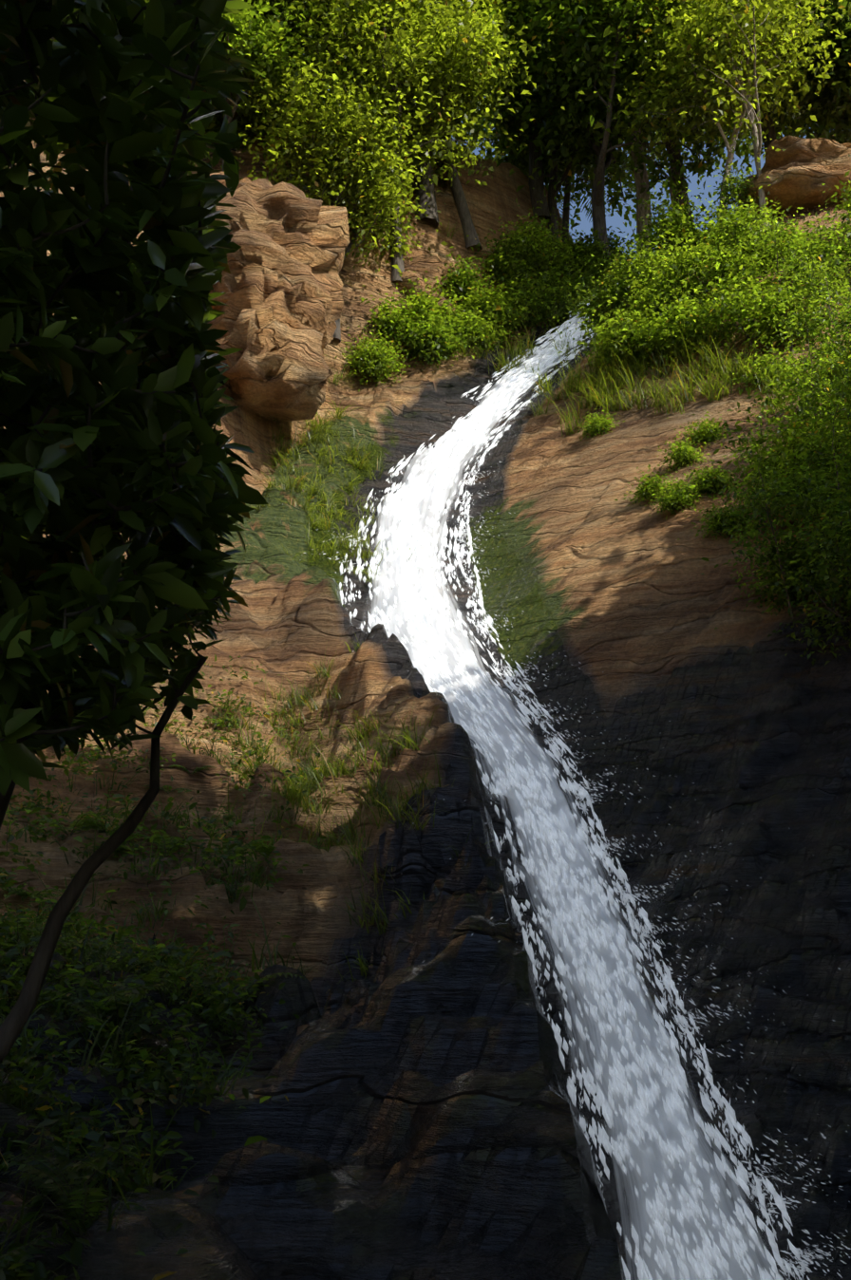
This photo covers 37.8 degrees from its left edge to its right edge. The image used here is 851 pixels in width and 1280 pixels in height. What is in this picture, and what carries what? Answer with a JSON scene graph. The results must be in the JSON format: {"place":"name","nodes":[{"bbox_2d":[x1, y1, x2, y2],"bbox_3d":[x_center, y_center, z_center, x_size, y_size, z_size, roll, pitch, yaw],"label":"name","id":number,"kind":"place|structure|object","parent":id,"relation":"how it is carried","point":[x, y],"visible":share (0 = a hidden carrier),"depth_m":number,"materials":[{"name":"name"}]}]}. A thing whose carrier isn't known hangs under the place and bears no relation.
{"place":"outdoors","nodes":[
{"label":"outdoors","id":0,"kind":"place"},
{"bbox_2d":[0,38,850,1279],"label":"hillside rock","id":1,"kind":"object","parent":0,"point":[424,1121],"visible":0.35,"depth_m":16.60,"materials":[{"name":"brown stone"}]},
{"bbox_2d":[0,0,268,1063],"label":"tree","id":2,"kind":"object","parent":1,"relation":"on","point":[133,461],"visible":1,"depth_m":3.31,"materials":[{"name":"green plant"}]},
{"bbox_2d":[0,877,292,1279],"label":"grass","id":3,"kind":"structure","parent":1,"relation":"on","point":[152,1178],"depth_m":7.79,"materials":[{"name":"green plant"}]},
{"bbox_2d":[0,885,299,1279],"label":"groundcover plant","id":4,"kind":"object","parent":1,"relation":"on","point":[143,1081],"visible":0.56,"depth_m":8.10,"materials":[{"name":"green plant"}]},
{"bbox_2d":[0,932,305,1274],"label":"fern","id":5,"kind":"object","parent":1,"relation":"on","point":[44,1172],"visible":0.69,"depth_m":8.39,"materials":[{"name":"green plant"}]},
{"bbox_2d":[37,4,273,175],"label":"tree","id":6,"kind":"object","parent":1,"relation":"on","point":[51,40],"depth_m":42.20,"materials":[{"name":"green plant"}]},
{"bbox_2d":[2,764,323,983],"bbox_3d":[-3.022,2.988,15.459,3.515,3.609,7.613,0,-15,1],"label":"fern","id":7,"kind":"object","parent":1,"relation":"on","point":[90,821],"visible":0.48,"depth_m":15.07,"materials":[{"name":"green plant"}]},
{"bbox_2d":[0,640,342,991],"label":"groundcover plant","id":8,"kind":"object","parent":1,"relation":"on","point":[38,807],"visible":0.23,"depth_m":15.46,"materials":[{"name":"green plant"}]},
{"bbox_2d":[0,689,349,989],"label":"grass","id":9,"kind":"structure","parent":1,"relation":"on","point":[156,912],"depth_m":15.05,"materials":[{"name":"green plant"}]},
{"bbox_2d":[147,171,278,242],"bbox_3d":[-6.037,-11.628,37.213,4.703,3.957,5.473,0,-15,1],"label":"cliff rock","id":10,"kind":"object","parent":1,"relation":"on","point":[270,213],"visible":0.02,"depth_m":35.08,"materials":[{"name":"brown stone"}]},
{"bbox_2d":[176,0,324,171],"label":"tree","id":11,"kind":"object","parent":1,"relation":"on","point":[251,41],"visible":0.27,"depth_m":42.02,"materials":[{"name":"green plant"}]},
{"bbox_2d":[207,260,334,424],"bbox_3d":[-4.840,-8.365,36.173,4.101,3.977,4.756,13,-19,-39],"label":"cliff rock","id":12,"kind":"object","parent":1,"relation":"on","point":[279,369],"visible":0.6,"depth_m":34.43,"materials":[{"name":"brown stone"}]},
{"bbox_2d":[209,178,349,349],"bbox_3d":[-4.889,-10.640,36.686,5.132,4.272,5.298,5,-16,-18],"label":"cliff rock","id":13,"kind":"object","parent":1,"relation":"on","point":[302,241],"visible":0.46,"depth_m":34.88,"materials":[{"name":"brown stone"}]},
{"bbox_2d":[253,282,432,583],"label":"bank grass","id":14,"kind":"structure","parent":1,"relation":"on","point":[291,487],"depth_m":34.84,"materials":[{"name":"green plant"}]},
{"bbox_2d":[233,0,457,342],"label":"cliff tree","id":15,"kind":"object","parent":1,"relation":"on","point":[358,160],"visible":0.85,"depth_m":40.73,"materials":[{"name":"green plant"}]},
{"bbox_2d":[237,0,459,180],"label":"tree","id":16,"kind":"object","parent":1,"relation":"on","point":[292,24],"visible":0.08,"depth_m":43.59,"materials":[{"name":"green plant"}]},
{"bbox_2d":[207,633,499,991],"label":"ridge grass","id":17,"kind":"structure","parent":1,"relation":"on","point":[304,798],"depth_m":17.82,"materials":[{"name":"green plant"}]},
{"bbox_2d":[334,319,414,392],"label":"bush","id":18,"kind":"object","parent":1,"relation":"on","point":[376,359],"visible":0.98,"depth_m":40.12,"materials":[{"name":"green plant"}]},
{"bbox_2d":[358,289,436,349],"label":"bush","id":19,"kind":"object","parent":1,"relation":"on","point":[397,315],"visible":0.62,"depth_m":41.12,"materials":[{"name":"green plant"}]},
{"bbox_2d":[270,0,526,226],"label":"ridge tree","id":20,"kind":"object","parent":1,"relation":"on","point":[430,212],"depth_m":44.57,"materials":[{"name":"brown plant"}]},
{"bbox_2d":[263,0,564,281],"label":"tree","id":21,"kind":"object","parent":1,"relation":"on","point":[433,61],"visible":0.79,"depth_m":41.65,"materials":[{"name":"green plant"}]},
{"bbox_2d":[360,269,476,346],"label":"bush","id":22,"kind":"object","parent":1,"relation":"on","point":[423,299],"visible":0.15,"depth_m":41.69,"materials":[{"name":"green plant"}]},
{"bbox_2d":[302,0,550,249],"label":"ridge tree","id":23,"kind":"object","parent":1,"relation":"on","point":[465,218],"visible":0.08,"depth_m":45.46,"materials":[{"name":"green plant"}]},
{"bbox_2d":[393,254,462,320],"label":"cliff rock","id":24,"kind":"object","parent":1,"relation":"on","point":[422,264],"visible":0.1,"depth_m":43.00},
{"bbox_2d":[388,301,478,371],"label":"bush","id":25,"kind":"object","parent":1,"relation":"on","point":[433,336],"visible":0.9,"depth_m":40.90,"materials":[{"name":"green plant"}]},
{"bbox_2d":[426,234,515,312],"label":"bush","id":26,"kind":"object","parent":1,"relation":"on","point":[458,277],"visible":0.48,"depth_m":43.50,"materials":[{"name":"green plant"}]},
{"bbox_2d":[424,284,519,358],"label":"bush","id":27,"kind":"object","parent":1,"relation":"on","point":[467,329],"visible":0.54,"depth_m":41.94,"materials":[{"name":"green plant"}]},
{"bbox_2d":[451,263,539,344],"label":"bush","id":28,"kind":"object","parent":1,"relation":"on","point":[481,299],"visible":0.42,"depth_m":42.91,"materials":[{"name":"green plant"}]},
{"bbox_2d":[383,151,626,395],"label":"grass","id":29,"kind":"structure","parent":1,"relation":"on","point":[524,347],"depth_m":42.02,"materials":[{"name":"green plant"}]},
{"bbox_2d":[451,222,558,289],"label":"bush","id":30,"kind":"object","parent":1,"relation":"on","point":[496,264],"visible":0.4,"depth_m":44.97,"materials":[{"name":"green plant"}]},
{"bbox_2d":[472,259,577,341],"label":"bush","id":31,"kind":"object","parent":1,"relation":"on","point":[521,295],"visible":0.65,"depth_m":43.73,"materials":[{"name":"green plant"}]},
{"bbox_2d":[483,188,600,292],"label":"bush","id":32,"kind":"object","parent":1,"relation":"on","point":[529,248],"visible":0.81,"depth_m":44.49,"materials":[{"name":"green plant"}]},
{"bbox_2d":[482,0,625,220],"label":"ridge tree","id":33,"kind":"object","parent":1,"relation":"on","point":[536,193],"visible":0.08,"depth_m":48.84,"materials":[{"name":"green plant"}]},
{"bbox_2d":[502,257,615,332],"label":"bush","id":34,"kind":"object","parent":1,"relation":"on","point":[564,289],"visible":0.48,"depth_m":43.89,"materials":[{"name":"green plant"}]},
{"bbox_2d":[509,131,634,243],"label":"tree","id":35,"kind":"object","parent":1,"relation":"on","point":[566,212],"visible":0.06,"depth_m":50.49,"materials":[{"name":"green plant"}]},
{"bbox_2d":[470,8,680,253],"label":"ridge tree","id":36,"kind":"object","parent":1,"relation":"on","point":[643,212],"visible":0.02,"depth_m":47.07,"materials":[{"name":"brown plant"}]},
{"bbox_2d":[523,215,628,287],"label":"bush","id":37,"kind":"object","parent":1,"relation":"on","point":[584,249],"visible":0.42,"depth_m":45.56,"materials":[{"name":"green plant"}]},
{"bbox_2d":[456,5,705,246],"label":"ridge tree","id":38,"kind":"object","parent":1,"relation":"on","point":[523,167],"visible":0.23,"depth_m":49.03,"materials":[{"name":"green plant"}]},
{"bbox_2d":[559,245,632,301],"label":"bush","id":39,"kind":"object","parent":1,"relation":"on","point":[595,271],"visible":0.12,"depth_m":44.82,"materials":[{"name":"green plant"}]},
{"bbox_2d":[552,258,642,354],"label":"bush","id":40,"kind":"object","parent":1,"relation":"on","point":[597,301],"visible":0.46,"depth_m":40.60,"materials":[{"name":"green plant"}]},
{"bbox_2d":[465,0,732,226],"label":"ridge tree","id":41,"kind":"object","parent":1,"relation":"on","point":[549,7],"visible":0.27,"depth_m":44.77,"materials":[{"name":"green plant"}]},
{"bbox_2d":[576,405,624,440],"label":"bush","id":42,"kind":"object","parent":1,"relation":"on","point":[598,425],"visible":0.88,"depth_m":34.61,"materials":[{"name":"green plant"}]},
{"bbox_2d":[565,225,640,284],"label":"bush","id":43,"kind":"object","parent":1,"relation":"on","point":[615,242],"visible":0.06,"depth_m":46.62,"materials":[{"name":"green plant"}]},
{"bbox_2d":[557,284,669,376],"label":"bush","id":44,"kind":"object","parent":1,"relation":"on","point":[614,334],"visible":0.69,"depth_m":37.21,"materials":[{"name":"green plant"}]},
{"bbox_2d":[428,0,813,286],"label":"ridge tree","id":45,"kind":"object","parent":1,"relation":"on","point":[598,181],"visible":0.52,"depth_m":45.50,"materials":[{"name":"green plant"}]},
{"bbox_2d":[570,228,692,319],"bbox_3d":[6.867,-11.601,40.669,4.386,3.324,4.096,0,-15,1],"label":"bush","id":46,"kind":"object","parent":1,"relation":"on","point":[641,262],"visible":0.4,"depth_m":39.91,"materials":[{"name":"green plant"}]},
{"bbox_2d":[545,41,728,218],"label":"tree","id":47,"kind":"object","parent":1,"relation":"on","point":[667,177],"visible":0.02,"depth_m":50.12,"materials":[{"name":"green plant"}]},
{"bbox_2d":[614,464,679,507],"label":"bush","id":48,"kind":"object","parent":1,"relation":"on","point":[642,493],"visible":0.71,"depth_m":29.65,"materials":[{"name":"green plant"}]},
{"bbox_2d":[583,255,715,338],"bbox_3d":[7.284,-10.180,39.003,4.576,3.374,4.199,0,-15,1],"label":"bush","id":49,"kind":"object","parent":1,"relation":"on","point":[658,287],"visible":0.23,"depth_m":38.25,"materials":[{"name":"green plant"}]},
{"bbox_2d":[525,288,794,435],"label":"grass","id":50,"kind":"structure","parent":1,"relation":"on","point":[627,372],"depth_m":35.51,"materials":[{"name":"green plant"}]},
{"bbox_2d":[608,168,731,263],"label":"bush","id":51,"kind":"object","parent":1,"relation":"on","point":[670,225],"visible":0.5,"depth_m":41.36,"materials":[{"name":"green plant"}]},
{"bbox_2d":[606,266,736,368],"bbox_3d":[7.530,-8.982,36.475,3.557,3.634,3.974,4,-16,-16],"label":"bush","id":52,"kind":"object","parent":1,"relation":"on","point":[683,319],"visible":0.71,"depth_m":36.07,"materials":[{"name":"green plant"}]},
{"bbox_2d":[644,472,711,519],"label":"bush","id":53,"kind":"object","parent":1,"relation":"on","point":[676,498],"visible":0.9,"depth_m":28.47,"materials":[{"name":"green plant"}]},
{"bbox_2d":[657,430,710,472],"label":"bush","id":54,"kind":"object","parent":1,"relation":"on","point":[683,454],"visible":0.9,"depth_m":30.62,"materials":[{"name":"green plant"}]},
{"bbox_2d":[666,409,727,448],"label":"bush","id":55,"kind":"object","parent":1,"relation":"on","point":[704,434],"visible":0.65,"depth_m":31.63,"materials":[{"name":"green plant"}]},
{"bbox_2d":[616,218,782,315],"bbox_3d":[8.418,-10.595,38.144,5.375,3.660,4.613,0,-15,1],"label":"bush","id":56,"kind":"object","parent":1,"relation":"on","point":[724,261],"visible":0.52,"depth_m":37.39,"materials":[{"name":"green plant"}]},
{"bbox_2d":[561,0,850,230],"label":"tree","id":57,"kind":"object","parent":1,"relation":"on","point":[655,95],"visible":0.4,"depth_m":42.49,"materials":[{"name":"green plant"}]},
{"bbox_2d":[682,458,744,499],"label":"bush","id":58,"kind":"object","parent":1,"relation":"on","point":[714,486],"visible":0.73,"depth_m":28.70,"materials":[{"name":"green plant"}]},
{"bbox_2d":[677,493,759,544],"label":"bush","id":59,"kind":"object","parent":1,"relation":"on","point":[717,518],"visible":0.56,"depth_m":27.12,"materials":[{"name":"green plant"}]},
{"bbox_2d":[619,0,823,214],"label":"ridge tree","id":60,"kind":"object","parent":1,"relation":"on","point":[771,134],"depth_m":48.80,"materials":[{"name":"green plant"}]},
{"bbox_2d":[611,0,844,230],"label":"tree","id":61,"kind":"object","parent":1,"relation":"on","point":[724,54],"visible":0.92,"depth_m":40.65,"materials":[{"name":"green plant"}]},
{"bbox_2d":[669,195,797,278],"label":"bush","id":62,"kind":"object","parent":1,"relation":"on","point":[726,226],"visible":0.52,"depth_m":38.47,"materials":[{"name":"green plant"}]},
{"bbox_2d":[693,121,779,253],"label":"bush","id":63,"kind":"object","parent":1,"relation":"on","point":[734,191],"visible":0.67,"depth_m":41.12,"materials":[{"name":"green plant"}]},
{"bbox_2d":[669,243,809,370],"bbox_3d":[9.110,-9.091,35.608,4.011,3.463,4.677,-14,-20,42],"label":"bush","id":64,"kind":"object","parent":1,"relation":"on","point":[738,306],"visible":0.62,"depth_m":35.06,"materials":[{"name":"green plant"}]},
{"bbox_2d":[714,331,817,396],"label":"bush","id":65,"kind":"object","parent":1,"relation":"on","point":[767,361],"visible":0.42,"depth_m":33.18,"materials":[{"name":"green plant"}]},
{"bbox_2d":[715,396,817,526],"bbox_3d":[7.427,-3.782,27.051,2.278,3.375,2.577,-7,-16,24],"label":"bush","id":66,"kind":"object","parent":1,"relation":"on","point":[763,457],"visible":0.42,"depth_m":27.03,"materials":[{"name":"green plant"}]},
{"bbox_2d":[692,377,850,618],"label":"sapling","id":67,"kind":"object","parent":1,"relation":"on","point":[784,489],"visible":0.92,"depth_m":24.20,"materials":[{"name":"green plant"}]},
{"bbox_2d":[709,199,838,273],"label":"bush","id":68,"kind":"object","parent":1,"relation":"on","point":[760,248],"visible":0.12,"depth_m":38.35,"materials":[{"name":"green plant"}]},
{"bbox_2d":[699,514,850,616],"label":"bush","id":69,"kind":"object","parent":1,"relation":"on","point":[771,582],"visible":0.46,"depth_m":24.35,"materials":[{"name":"green plant"}]},
{"bbox_2d":[713,273,841,375],"bbox_3d":[9.798,-8.282,34.316,3.624,3.468,3.728,0,-15,1],"label":"bush","id":70,"kind":"object","parent":1,"relation":"on","point":[788,308],"visible":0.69,"depth_m":34.22,"materials":[{"name":"green plant"}]},
{"bbox_2d":[708,1,850,152],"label":"ridge tree","id":71,"kind":"object","parent":1,"relation":"on","point":[815,105],"visible":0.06,"depth_m":46.08,"materials":[{"name":"green plant"}]},
{"bbox_2d":[736,196,824,308],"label":"bush","id":72,"kind":"object","parent":1,"relation":"on","point":[780,235],"visible":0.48,"depth_m":36.05,"materials":[{"name":"green plant"}]},
{"bbox_2d":[714,523,850,629],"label":"bush","id":73,"kind":"object","parent":1,"relation":"on","point":[808,594],"visible":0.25,"depth_m":23.76,"materials":[{"name":"green plant"}]},
{"bbox_2d":[734,403,844,488],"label":"bush","id":74,"kind":"object","parent":1,"relation":"on","point":[785,442],"visible":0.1,"depth_m":28.49,"materials":[{"name":"green plant"}]},
{"bbox_2d":[733,327,850,559],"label":"sapling","id":75,"kind":"object","parent":1,"relation":"on","point":[847,398],"visible":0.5,"depth_m":25.01,"materials":[{"name":"green plant"}]},
{"bbox_2d":[736,135,850,220],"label":"rock outcrop","id":76,"kind":"object","parent":1,"relation":"on","point":[801,170],"visible":0.46,"depth_m":40.47,"materials":[{"name":"brown stone"}]},
{"bbox_2d":[741,0,850,152],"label":"ridge tree","id":77,"kind":"object","parent":1,"relation":"on","point":[829,102],"visible":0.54,"depth_m":43.60,"materials":[{"name":"green plant"}]},
{"bbox_2d":[745,400,850,525],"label":"bush","id":78,"kind":"object","parent":1,"relation":"on","point":[824,433],"visible":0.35,"depth_m":26.63,"materials":[{"name":"green plant"}]},
{"bbox_2d":[750,266,850,432],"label":"bush","id":79,"kind":"object","parent":1,"relation":"on","point":[818,373],"visible":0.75,"depth_m":28.52,"materials":[{"name":"green plant"}]},
{"bbox_2d":[751,215,850,341],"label":"bush","id":80,"kind":"object","parent":1,"relation":"on","point":[813,291],"visible":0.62,"depth_m":34.49,"materials":[{"name":"green plant"}]},
{"bbox_2d":[757,205,850,284],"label":"bush","id":81,"kind":"object","parent":1,"relation":"on","point":[816,241],"visible":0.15,"depth_m":36.69,"materials":[{"name":"green plant"}]},
{"bbox_2d":[761,296,850,430],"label":"bush","id":82,"kind":"object","parent":1,"relation":"on","point":[828,377],"visible":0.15,"depth_m":30.31,"materials":[{"name":"green plant"}]},
{"bbox_2d":[763,483,850,665],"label":"bush","id":83,"kind":"object","parent":1,"relation":"on","point":[836,582],"visible":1,"depth_m":22.41,"materials":[{"name":"green plant"}]},
{"bbox_2d":[767,436,850,532],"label":"bush","id":84,"kind":"object","parent":1,"relation":"on","point":[812,473],"visible":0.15,"depth_m":26.22,"materials":[{"name":"green plant"}]},
{"bbox_2d":[771,381,850,462],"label":"bush","id":85,"kind":"object","parent":1,"relation":"on","point":[819,421],"visible":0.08,"depth_m":27.90,"materials":[{"name":"green plant"}]},
{"bbox_2d":[773,213,850,376],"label":"bush","id":86,"kind":"object","parent":1,"relation":"on","point":[822,320],"visible":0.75,"depth_m":30.71,"materials":[{"name":"green plant"}]},
{"bbox_2d":[774,460,850,560],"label":"bush","id":87,"kind":"object","parent":1,"relation":"on","point":[813,514],"visible":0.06,"depth_m":25.35,"materials":[{"name":"green plant"}]},
{"bbox_2d":[779,462,850,602],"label":"bush","id":88,"kind":"object","parent":1,"relation":"on","point":[838,496],"visible":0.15,"depth_m":24.10,"materials":[{"name":"green plant"}]},
{"bbox_2d":[782,395,850,526],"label":"bush","id":89,"kind":"object","parent":1,"relation":"on","point":[847,438],"visible":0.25,"depth_m":25.60,"materials":[{"name":"green plant"}]},
{"bbox_2d":[790,247,850,484],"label":"bush","id":90,"kind":"object","parent":1,"relation":"on","point":[833,383],"visible":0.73,"depth_m":27.02,"materials":[{"name":"green plant"}]},
{"bbox_2d":[795,198,850,301],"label":"bush","id":91,"kind":"object","parent":1,"relation":"on","point":[846,253],"visible":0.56,"depth_m":35.86,"materials":[{"name":"green plant"}]},
{"bbox_2d":[816,154,850,241],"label":"bush","id":92,"kind":"object","parent":1,"relation":"on","point":[846,192],"visible":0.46,"depth_m":38.10,"materials":[{"name":"green plant"}]},
{"bbox_2d":[821,284,850,368],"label":"bush","id":93,"kind":"object","parent":1,"relation":"on","point":[846,292],"visible":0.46,"depth_m":32.23,"materials":[{"name":"green plant"}]},
{"bbox_2d":[822,357,850,421],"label":"bush","id":94,"kind":"object","parent":1,"relation":"on","point":[841,392],"visible":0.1,"depth_m":28.50,"materials":[{"name":"green plant"}]},
{"bbox_2d":[358,311,783,1279],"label":"cascade water","id":95,"kind":"structure","parent":0,"point":[648,1157],"depth_m":17.73,"materials":[{"name":"liquid"}]},
{"bbox_2d":[338,282,809,1279],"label":"waterfall","id":96,"kind":"structure","parent":95,"relation":"on","point":[631,1115],"depth_m":18.20,"materials":[{"name":"white liquid"}]},
{"bbox_2d":[302,314,850,1279],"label":"water spray","id":97,"kind":"object","parent":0,"point":[698,1051],"depth_m":17.14,"materials":[{"name":"white liquid"}]},
{"bbox_2d":[325,23,833,257],"label":"sky","id":98,"kind":"structure","parent":0,"point":[615,220],"materials":[{"name":"blue"}]}
]}

